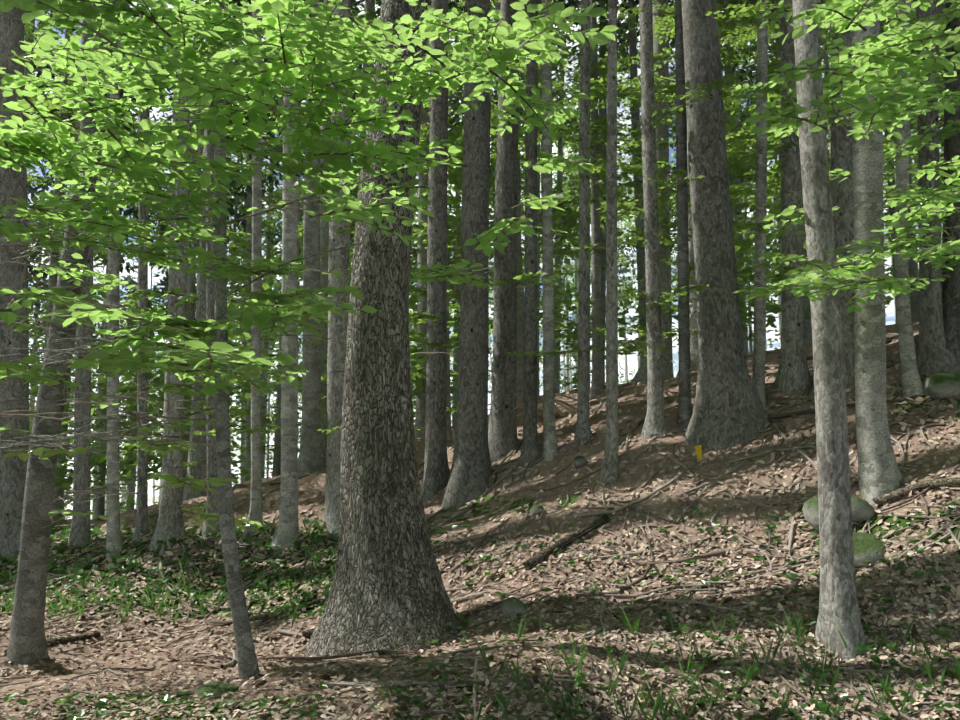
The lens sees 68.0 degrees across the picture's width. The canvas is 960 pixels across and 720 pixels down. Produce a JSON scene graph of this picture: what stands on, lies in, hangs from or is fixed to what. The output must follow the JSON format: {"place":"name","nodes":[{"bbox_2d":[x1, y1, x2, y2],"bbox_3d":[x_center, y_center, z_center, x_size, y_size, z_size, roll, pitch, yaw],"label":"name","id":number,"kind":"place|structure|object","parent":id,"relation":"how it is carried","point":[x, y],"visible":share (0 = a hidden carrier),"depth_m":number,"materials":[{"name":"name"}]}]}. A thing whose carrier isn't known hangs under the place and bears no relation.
{"place":"outdoors","nodes":[
{"label":"outdoors","id":0,"kind":"place"},
{"bbox_2d":[0,320,959,719],"bbox_3d":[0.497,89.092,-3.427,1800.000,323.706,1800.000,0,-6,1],"label":"terrain","id":1,"kind":"structure","parent":0,"point":[528,496],"depth_m":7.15,"materials":[{"name":"brown plant"}]},
{"bbox_2d":[0,7,29,556],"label":"fir tree","id":2,"kind":"object","parent":1,"relation":"on","point":[13,470],"visible":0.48,"depth_m":11.03,"materials":[{"name":"grey plant"}]},
{"bbox_2d":[24,35,50,283],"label":"fir tree","id":3,"kind":"object","parent":1,"relation":"on","point":[34,273],"visible":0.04,"depth_m":32.17,"materials":[{"name":"green plant"}]},
{"bbox_2d":[27,158,52,355],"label":"fir tree","id":4,"kind":"object","parent":1,"relation":"on","point":[46,187],"visible":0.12,"depth_m":39.70,"materials":[{"name":"grey plant"}]},
{"bbox_2d":[27,159,75,427],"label":"fir tree","id":5,"kind":"object","parent":1,"relation":"on","point":[32,193],"visible":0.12,"depth_m":42.41,"materials":[{"name":"grey plant"}]},
{"bbox_2d":[4,632,100,655],"bbox_3d":[-4.354,2.857,7.207,0.246,0.158,1.057,-2,-6,20],"label":"fallen branch","id":6,"kind":"object","parent":1,"relation":"on","point":[61,640],"visible":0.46,"depth_m":7.39,"materials":[{"name":"brown wood"}]},
{"bbox_2d":[44,15,70,356],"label":"fir tree","id":7,"kind":"object","parent":1,"relation":"on","point":[53,279],"visible":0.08,"depth_m":16.57,"materials":[{"name":"grey plant"}]},
{"bbox_2d":[6,0,119,668],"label":"beech tree","id":8,"kind":"object","parent":1,"relation":"on","point":[27,644],"visible":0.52,"depth_m":6.57,"materials":[{"name":"grey plant"}]},
{"bbox_2d":[28,110,105,331],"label":"fir tree","id":9,"kind":"object","parent":1,"relation":"on","point":[36,286],"visible":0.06,"depth_m":36.19,"materials":[{"name":"green plant"}]},
{"bbox_2d":[24,39,138,519],"bbox_3d":[-12.036,-9.238,20.720,3.396,28.779,5.593,0,-6,1],"label":"fir tree","id":10,"kind":"object","parent":1,"relation":"on","point":[57,504],"visible":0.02,"depth_m":18.69,"materials":[{"name":"grey plant"}]},
{"bbox_2d":[67,0,96,548],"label":"fir tree","id":11,"kind":"object","parent":1,"relation":"on","point":[80,531],"visible":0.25,"depth_m":10.92,"materials":[{"name":"grey plant"}]},
{"bbox_2d":[24,5,164,357],"bbox_3d":[-12.697,-6.138,22.536,5.418,24.333,6.327,0,-6,1],"label":"fir tree","id":12,"kind":"object","parent":1,"relation":"on","point":[122,90],"depth_m":22.69,"materials":[{"name":"green plant"}]},
{"bbox_2d":[73,40,130,518],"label":"beech tree","id":13,"kind":"object","parent":1,"relation":"on","point":[100,506],"visible":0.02,"depth_m":20.45,"materials":[{"name":"grey plant"}]},
{"bbox_2d":[105,40,122,558],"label":"beech tree","id":14,"kind":"object","parent":1,"relation":"on","point":[113,536],"visible":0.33,"depth_m":10.10,"materials":[{"name":"grey plant"}]},
{"bbox_2d":[28,39,243,518],"bbox_3d":[-18.856,-3.319,37.201,12.163,27.859,10.248,0,-6,1],"label":"beech tree","id":15,"kind":"object","parent":1,"relation":"on","point":[95,478],"visible":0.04,"depth_m":36.40,"materials":[{"name":"grey plant"}]},
{"bbox_2d":[131,4,148,540],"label":"fir tree","id":16,"kind":"object","parent":1,"relation":"on","point":[141,524],"visible":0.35,"depth_m":10.93,"materials":[{"name":"plant"}]},
{"bbox_2d":[92,188,195,439],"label":"fir tree","id":17,"kind":"object","parent":1,"relation":"on","point":[131,211],"visible":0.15,"depth_m":34.53,"materials":[{"name":"green plant"}]},
{"bbox_2d":[99,7,189,510],"bbox_3d":[-15.639,-5.604,33.085,4.730,29.343,7.032,2,-6,-22],"label":"fir tree","id":18,"kind":"object","parent":1,"relation":"on","point":[129,490],"visible":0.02,"depth_m":32.20,"materials":[{"name":"plant"}]},
{"bbox_2d":[148,1,190,550],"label":"fir tree","id":19,"kind":"object","parent":1,"relation":"on","point":[170,524],"visible":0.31,"depth_m":10.25,"materials":[{"name":"plant"}]},
{"bbox_2d":[100,24,264,230],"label":"fir tree","id":20,"kind":"object","parent":1,"relation":"on","point":[127,214],"visible":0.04,"depth_m":27.09,"materials":[{"name":"green plant"}]},
{"bbox_2d":[182,106,204,463],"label":"fir tree","id":21,"kind":"object","parent":1,"relation":"on","point":[191,280],"visible":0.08,"depth_m":17.26,"materials":[{"name":"plant"}]},
{"bbox_2d":[182,0,228,500],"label":"fir tree","id":22,"kind":"object","parent":1,"relation":"on","point":[199,454],"visible":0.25,"depth_m":13.20,"materials":[{"name":"plant"}]},
{"bbox_2d":[201,1,219,539],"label":"fir tree","id":23,"kind":"object","parent":1,"relation":"on","point":[212,497],"visible":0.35,"depth_m":10.39,"materials":[{"name":"plant"}]},
{"bbox_2d":[194,681,239,699],"bbox_3d":[-1.769,2.258,4.787,0.317,0.166,0.256,0,-6,1],"label":"mossy rock","id":24,"kind":"object","parent":1,"relation":"on","point":[217,689],"visible":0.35,"depth_m":4.72,"materials":[{"name":"green stone"}]},
{"bbox_2d":[0,0,442,680],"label":"beech sapling","id":25,"kind":"object","parent":1,"relation":"on","point":[212,14],"visible":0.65,"depth_m":5.23,"materials":[{"name":"green plant"}]},
{"bbox_2d":[156,111,302,477],"bbox_3d":[-12.316,-3.156,39.443,7.675,26.260,12.631,-3,-7,25],"label":"beech tree","id":26,"kind":"object","parent":1,"relation":"on","point":[267,472],"visible":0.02,"depth_m":39.22,"materials":[{"name":"grey plant"}]},
{"bbox_2d":[157,28,302,366],"bbox_3d":[-10.758,-4.685,31.519,7.099,25.193,5.553,4,-7,-35],"label":"fir tree","id":27,"kind":"object","parent":1,"relation":"on","point":[235,210],"visible":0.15,"depth_m":31.82,"materials":[{"name":"green plant"}]},
{"bbox_2d":[165,0,301,494],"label":"fir tree","id":28,"kind":"object","parent":1,"relation":"on","point":[244,195],"visible":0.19,"depth_m":22.88,"materials":[{"name":"plant"}]},
{"bbox_2d":[123,3,364,478],"bbox_3d":[-10.447,-7.051,34.364,11.443,30.759,10.806,6,-8,-44],"label":"beech tree","id":29,"kind":"object","parent":1,"relation":"on","point":[266,346],"visible":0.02,"depth_m":33.37,"materials":[{"name":"grey plant"}]},
{"bbox_2d":[197,0,304,481],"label":"fir tree","id":30,"kind":"object","parent":1,"relation":"on","point":[247,454],"visible":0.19,"depth_m":27.40,"materials":[{"name":"plant"}]},
{"bbox_2d":[240,9,263,538],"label":"beech tree","id":31,"kind":"object","parent":1,"relation":"on","point":[255,513],"visible":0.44,"depth_m":10.46,"materials":[{"name":"grey plant"}]},
{"bbox_2d":[161,0,356,477],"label":"fir tree","id":32,"kind":"object","parent":1,"relation":"on","point":[276,470],"visible":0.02,"depth_m":19.61,"materials":[{"name":"plant"}]},
{"bbox_2d":[161,0,359,483],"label":"beech tree","id":33,"kind":"object","parent":1,"relation":"on","point":[243,407],"visible":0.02,"depth_m":36.73,"materials":[{"name":"grey plant"}]},
{"bbox_2d":[268,8,298,553],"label":"beech tree","id":34,"kind":"object","parent":1,"relation":"on","point":[286,532],"visible":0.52,"depth_m":10.06,"materials":[{"name":"grey plant"}]},
{"bbox_2d":[230,2,359,240],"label":"beech tree","id":35,"kind":"object","parent":1,"relation":"on","point":[269,197],"depth_m":31.42,"materials":[{"name":"green plant"}]},
{"bbox_2d":[233,0,379,351],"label":"fir tree","id":36,"kind":"object","parent":1,"relation":"on","point":[299,104],"depth_m":24.70,"materials":[{"name":"plant"}]},
{"bbox_2d":[298,0,325,476],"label":"beech tree","id":37,"kind":"object","parent":1,"relation":"on","point":[311,458],"visible":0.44,"depth_m":12.81,"materials":[{"name":"grey plant"}]},
{"bbox_2d":[320,0,331,456],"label":"fir tree","id":38,"kind":"object","parent":1,"relation":"on","point":[324,237],"visible":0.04,"depth_m":17.89,"materials":[{"name":"plant"}]},
{"bbox_2d":[323,0,350,536],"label":"fir tree","id":39,"kind":"object","parent":1,"relation":"on","point":[339,259],"visible":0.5,"depth_m":10.37,"materials":[{"name":"plant"}]},
{"bbox_2d":[304,0,460,657],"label":"fir tree","id":40,"kind":"object","parent":1,"relation":"on","point":[388,591],"visible":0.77,"depth_m":6.36,"materials":[{"name":"grey plant"}]},
{"bbox_2d":[414,70,429,438],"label":"fir tree","id":41,"kind":"object","parent":1,"relation":"on","point":[420,419],"visible":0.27,"depth_m":16.74,"materials":[{"name":"grey plant"}]},
{"bbox_2d":[325,679,525,688],"bbox_3d":[-0.355,2.056,4.497,1.294,0.099,0.114,0,-6,3],"label":"fallen branch","id":42,"kind":"object","parent":1,"relation":"on","point":[452,683],"visible":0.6,"depth_m":4.49,"materials":[{"name":"brown wood"}]},
{"bbox_2d":[422,0,449,500],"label":"fir tree","id":43,"kind":"object","parent":1,"relation":"on","point":[436,474],"visible":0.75,"depth_m":10.30,"materials":[{"name":"grey plant"}]},
{"bbox_2d":[446,212,451,443],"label":"beech tree","id":44,"kind":"object","parent":1,"relation":"on","point":[448,426],"visible":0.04,"depth_m":12.89,"materials":[{"name":"grey plant"}]},
{"bbox_2d":[429,0,493,425],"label":"fir tree","id":45,"kind":"object","parent":1,"relation":"on","point":[456,360],"visible":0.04,"depth_m":33.50,"materials":[{"name":"grey plant"}]},
{"bbox_2d":[441,0,492,512],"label":"fir tree","id":46,"kind":"object","parent":1,"relation":"on","point":[470,473],"visible":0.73,"depth_m":9.82,"materials":[{"name":"grey plant"}]},
{"bbox_2d":[0,0,959,536],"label":"tree leaves","id":47,"kind":"object","parent":1,"relation":"on","point":[908,98],"visible":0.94,"depth_m":4.43,"materials":[{"name":"green plant"}]},
{"bbox_2d":[0,340,959,719],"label":"twigs","id":48,"kind":"object","parent":1,"relation":"on","point":[772,418],"visible":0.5,"depth_m":6.04,"materials":[{"name":"brown wood"}]},
{"bbox_2d":[0,502,959,719],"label":"herbs","id":49,"kind":"object","parent":1,"relation":"on","point":[884,684],"depth_m":5.00,"materials":[{"name":"green plant"}]},
{"bbox_2d":[16,0,944,499],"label":"tree foliage","id":50,"kind":"object","parent":1,"relation":"on","point":[634,94],"visible":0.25,"depth_m":12.11,"materials":[{"name":"green plant"}]},
{"bbox_2d":[24,0,943,516],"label":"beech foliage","id":51,"kind":"object","parent":1,"relation":"on","point":[66,482],"visible":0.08,"depth_m":19.42,"materials":[{"name":"green plant"}]},
{"bbox_2d":[448,0,520,234],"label":"fir tree","id":52,"kind":"object","parent":1,"relation":"on","point":[519,162],"depth_m":20.45,"materials":[{"name":"grey plant"}]},
{"bbox_2d":[488,0,519,462],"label":"fir tree","id":53,"kind":"object","parent":1,"relation":"on","point":[502,436],"visible":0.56,"depth_m":10.58,"materials":[{"name":"grey plant"}]},
{"bbox_2d":[495,0,523,403],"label":"beech tree","id":54,"kind":"object","parent":1,"relation":"on","point":[520,349],"visible":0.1,"depth_m":17.38,"materials":[{"name":"grey plant"}]},
{"bbox_2d":[501,597,526,616],"bbox_3d":[0.290,2.201,6.181,0.242,0.266,0.160,-6,-8,43],"label":"mossy rock","id":55,"kind":"object","parent":1,"relation":"on","point":[512,606],"visible":0.56,"depth_m":6.12,"materials":[{"name":"stone"}]},
{"bbox_2d":[448,52,579,171],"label":"fir tree","id":56,"kind":"object","parent":1,"relation":"on","point":[496,103],"visible":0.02,"depth_m":27.47,"materials":[{"name":"green plant"}]},
{"bbox_2d":[448,1,606,210],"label":"beech tree","id":57,"kind":"object","parent":1,"relation":"on","point":[492,187],"visible":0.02,"depth_m":31.94,"materials":[{"name":"green plant"}]},
{"bbox_2d":[520,0,540,466],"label":"fir tree","id":58,"kind":"object","parent":1,"relation":"on","point":[530,450],"visible":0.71,"depth_m":9.86,"materials":[{"name":"grey plant"}]},
{"bbox_2d":[488,392,591,416],"bbox_3d":[0.887,0.743,10.644,1.643,0.536,1.166,-3,-7,23],"label":"dead branch pile","id":59,"kind":"object","parent":1,"relation":"on","point":[558,412],"visible":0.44,"depth_m":10.61,"materials":[{"name":"beige wood"}]},
{"bbox_2d":[448,0,639,393],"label":"beech tree","id":60,"kind":"object","parent":1,"relation":"on","point":[558,261],"visible":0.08,"depth_m":30.80,"materials":[{"name":"grey plant"}]},
{"bbox_2d":[461,0,636,394],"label":"fir tree","id":61,"kind":"object","parent":1,"relation":"on","point":[567,5],"visible":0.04,"depth_m":23.46,"materials":[{"name":"grey plant"}]},
{"bbox_2d":[541,0,557,461],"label":"beech tree","id":62,"kind":"object","parent":1,"relation":"on","point":[549,447],"visible":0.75,"depth_m":9.91,"materials":[{"name":"grey plant"}]},
{"bbox_2d":[492,139,627,390],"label":"beech tree","id":63,"kind":"object","parent":1,"relation":"on","point":[567,363],"visible":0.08,"depth_m":53.47,"materials":[{"name":"green plant"}]},
{"bbox_2d":[451,17,675,202],"bbox_3d":[1.587,-10.009,27.313,9.498,26.067,12.479,4,-7,-33],"label":"beech tree","id":64,"kind":"object","parent":1,"relation":"on","point":[493,143],"visible":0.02,"depth_m":26.88,"materials":[{"name":"green plant"}]},
{"bbox_2d":[523,515,609,570],"bbox_3d":[0.889,1.863,7.279,0.995,0.526,0.146,3,-7,-23],"label":"fallen log","id":65,"kind":"object","parent":1,"relation":"on","point":[543,555],"visible":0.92,"depth_m":7.24,"materials":[{"name":"brown wood"}]},
{"bbox_2d":[192,543,959,719],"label":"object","id":66,"kind":"object","parent":1,"relation":"on","point":[456,701],"visible":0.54,"depth_m":4.75,"materials":[{"name":"green plant"}]},
{"bbox_2d":[522,134,632,290],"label":"beech tree","id":67,"kind":"object","parent":1,"relation":"on","point":[571,283],"visible":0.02,"depth_m":49.98,"materials":[{"name":"green plant"}]},
{"bbox_2d":[520,40,638,388],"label":"beech tree","id":68,"kind":"object","parent":1,"relation":"on","point":[576,285],"depth_m":47.55,"materials":[{"name":"grey plant"}]},
{"bbox_2d":[573,0,592,445],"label":"fir tree","id":69,"kind":"object","parent":1,"relation":"on","point":[583,434],"visible":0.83,"depth_m":9.74,"materials":[{"name":"brown plant"}]},
{"bbox_2d":[554,616,635,650],"bbox_3d":[0.867,2.098,5.465,1.015,0.102,0.146,6,-8,-44],"label":"fallen branch","id":70,"kind":"object","parent":1,"relation":"on","point":[597,630],"visible":0.6,"depth_m":5.50,"materials":[{"name":"brown wood"}]},
{"bbox_2d":[589,0,603,399],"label":"beech tree","id":71,"kind":"object","parent":1,"relation":"on","point":[596,390],"visible":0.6,"depth_m":13.15,"materials":[{"name":"grey plant"}]},
{"bbox_2d":[523,0,674,384],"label":"fir tree","id":72,"kind":"object","parent":1,"relation":"on","point":[602,50],"visible":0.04,"depth_m":24.45,"materials":[{"name":"brown plant"}]},
{"bbox_2d":[572,209,636,279],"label":"fir tree","id":73,"kind":"object","parent":1,"relation":"on","point":[633,260],"visible":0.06,"depth_m":60.09,"materials":[{"name":"green plant"}]},
{"bbox_2d":[597,0,618,485],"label":"tree trunk","id":74,"kind":"object","parent":1,"relation":"on","point":[610,471],"visible":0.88,"depth_m":8.30,"materials":[{"name":"grey plant"}]},
{"bbox_2d":[628,0,646,365],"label":"fir tree","id":75,"kind":"object","parent":1,"relation":"on","point":[640,255],"visible":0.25,"depth_m":22.18,"materials":[{"name":"brown plant"}]},
{"bbox_2d":[617,126,673,370],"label":"beech tree","id":76,"kind":"object","parent":1,"relation":"on","point":[633,251],"visible":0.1,"depth_m":57.86,"materials":[{"name":"green plant"}]},
{"bbox_2d":[629,0,673,384],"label":"fir tree","id":77,"kind":"object","parent":1,"relation":"on","point":[641,373],"visible":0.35,"depth_m":15.98,"materials":[{"name":"brown plant"}]},
{"bbox_2d":[639,0,666,438],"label":"fir tree","id":78,"kind":"object","parent":1,"relation":"on","point":[654,421],"visible":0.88,"depth_m":8.91,"materials":[{"name":"grey plant"}]},
{"bbox_2d":[675,0,692,426],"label":"beech tree","id":79,"kind":"object","parent":1,"relation":"on","point":[684,413],"visible":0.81,"depth_m":8.94,"materials":[{"name":"grey plant"}]},
{"bbox_2d":[676,140,697,376],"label":"fir tree","id":80,"kind":"object","parent":1,"relation":"on","point":[693,337],"visible":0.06,"depth_m":13.14,"materials":[{"name":"brown plant"}]},
{"bbox_2d":[668,0,756,134],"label":"fir tree","id":81,"kind":"object","parent":1,"relation":"on","point":[673,67],"visible":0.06,"depth_m":33.45,"materials":[{"name":"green plant"}]},
{"bbox_2d":[670,4,778,354],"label":"fir tree","id":82,"kind":"object","parent":1,"relation":"on","point":[743,81],"visible":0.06,"depth_m":33.89,"materials":[{"name":"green plant"}]},
{"bbox_2d":[681,0,769,450],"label":"fir tree","id":83,"kind":"object","parent":1,"relation":"on","point":[728,410],"visible":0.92,"depth_m":8.41,"materials":[{"name":"grey plant"}]},
{"bbox_2d":[638,2,819,88],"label":"beech tree","id":84,"kind":"object","parent":1,"relation":"on","point":[746,67],"visible":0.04,"depth_m":29.65,"materials":[{"name":"green plant"}]},
{"bbox_2d":[717,0,757,229],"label":"beech tree","id":85,"kind":"object","parent":1,"relation":"on","point":[728,71],"visible":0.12,"depth_m":21.06,"materials":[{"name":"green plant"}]},
{"bbox_2d":[717,0,779,355],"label":"fir tree","id":86,"kind":"object","parent":1,"relation":"on","point":[736,219],"visible":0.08,"depth_m":26.12,"materials":[{"name":"brown plant"}]},
{"bbox_2d":[752,0,767,407],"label":"beech tree","id":87,"kind":"object","parent":1,"relation":"on","point":[758,373],"visible":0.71,"depth_m":8.68,"materials":[{"name":"grey plant"}]},
{"bbox_2d":[717,492,817,505],"bbox_3d":[2.879,1.351,6.966,1.102,0.144,0.062,-4,-7,35],"label":"fallen branch","id":88,"kind":"object","parent":1,"relation":"on","point":[765,502],"visible":0.67,"depth_m":6.97,"materials":[{"name":"brown wood"}]},
{"bbox_2d":[720,0,825,253],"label":"fir tree","id":89,"kind":"object","parent":1,"relation":"on","point":[742,71],"visible":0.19,"depth_m":24.21,"materials":[{"name":"green plant"}]},
{"bbox_2d":[772,0,811,393],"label":"fir tree","id":90,"kind":"object","parent":1,"relation":"on","point":[793,374],"visible":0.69,"depth_m":8.78,"materials":[{"name":"brown plant"}]},
{"bbox_2d":[803,223,811,343],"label":"fir tree","id":91,"kind":"object","parent":1,"relation":"on","point":[808,330],"visible":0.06,"depth_m":18.98,"materials":[{"name":"brown plant"}]},
{"bbox_2d":[792,0,866,662],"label":"thin fir tree","id":92,"kind":"object","parent":1,"relation":"on","point":[838,605],"visible":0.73,"depth_m":5.09,"materials":[{"name":"grey plant"}]},
{"bbox_2d":[809,3,854,397],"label":"fir tree","id":93,"kind":"object","parent":1,"relation":"on","point":[841,191],"visible":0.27,"depth_m":8.70,"materials":[{"name":"brown plant"}]},
{"bbox_2d":[802,496,874,530],"bbox_3d":[3.213,1.393,6.390,0.587,0.358,0.460,0,-6,1],"label":"mossy rock","id":94,"kind":"object","parent":1,"relation":"on","point":[862,509],"visible":0.4,"depth_m":6.26,"materials":[{"name":"stone"}]},
{"bbox_2d":[853,532,886,567],"bbox_3d":[3.105,1.595,5.846,0.435,0.346,0.551,0,-6,1],"label":"mossy rock","id":95,"kind":"object","parent":1,"relation":"on","point":[868,547],"visible":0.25,"depth_m":5.66,"materials":[{"name":"green stone"}]},
{"bbox_2d":[851,1,901,506],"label":"beech tree","id":96,"kind":"object","parent":1,"relation":"on","point":[879,472],"visible":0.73,"depth_m":6.62,"materials":[{"name":"grey plant"}]},
{"bbox_2d":[880,22,897,327],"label":"fir tree","id":97,"kind":"object","parent":1,"relation":"on","point":[892,210],"visible":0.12,"depth_m":16.24,"materials":[{"name":"brown plant"}]},
{"bbox_2d":[897,0,918,320],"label":"beech tree","id":98,"kind":"object","parent":1,"relation":"on","point":[913,274],"visible":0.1,"depth_m":18.04,"materials":[{"name":"grey plant"}]},
{"bbox_2d":[880,0,944,397],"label":"beech tree","id":99,"kind":"object","parent":1,"relation":"on","point":[911,381],"visible":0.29,"depth_m":7.62,"materials":[{"name":"grey plant"}]},
{"bbox_2d":[873,478,959,506],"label":"fallen branch","id":100,"kind":"object","parent":1,"relation":"on","point":[901,493],"visible":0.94,"depth_m":6.20,"materials":[{"name":"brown wood"}]},
{"bbox_2d":[916,0,959,374],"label":"fir tree","id":101,"kind":"object","parent":1,"relation":"on","point":[935,354],"visible":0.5,"depth_m":7.76,"materials":[{"name":"brown plant"}]},
{"bbox_2d":[922,372,959,399],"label":"mossy rock","id":102,"kind":"object","parent":1,"relation":"on","point":[943,385],"visible":0.83,"depth_m":7.19,"materials":[{"name":"stone"}]},
{"bbox_2d":[942,2,959,364],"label":"fir tree","id":103,"kind":"object","parent":1,"relation":"on","point":[951,302],"visible":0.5,"depth_m":7.83,"materials":[{"name":"brown plant"}]},
{"bbox_2d":[24,8,943,518],"label":"sky","id":104,"kind":"structure","parent":0,"point":[890,318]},
{"bbox_2d":[27,0,941,511],"bbox_3d":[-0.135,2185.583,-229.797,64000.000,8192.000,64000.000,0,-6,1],"label":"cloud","id":105,"kind":"structure","parent":0,"point":[633,358],"depth_m":7584.14,"materials":[{"name":"white"}]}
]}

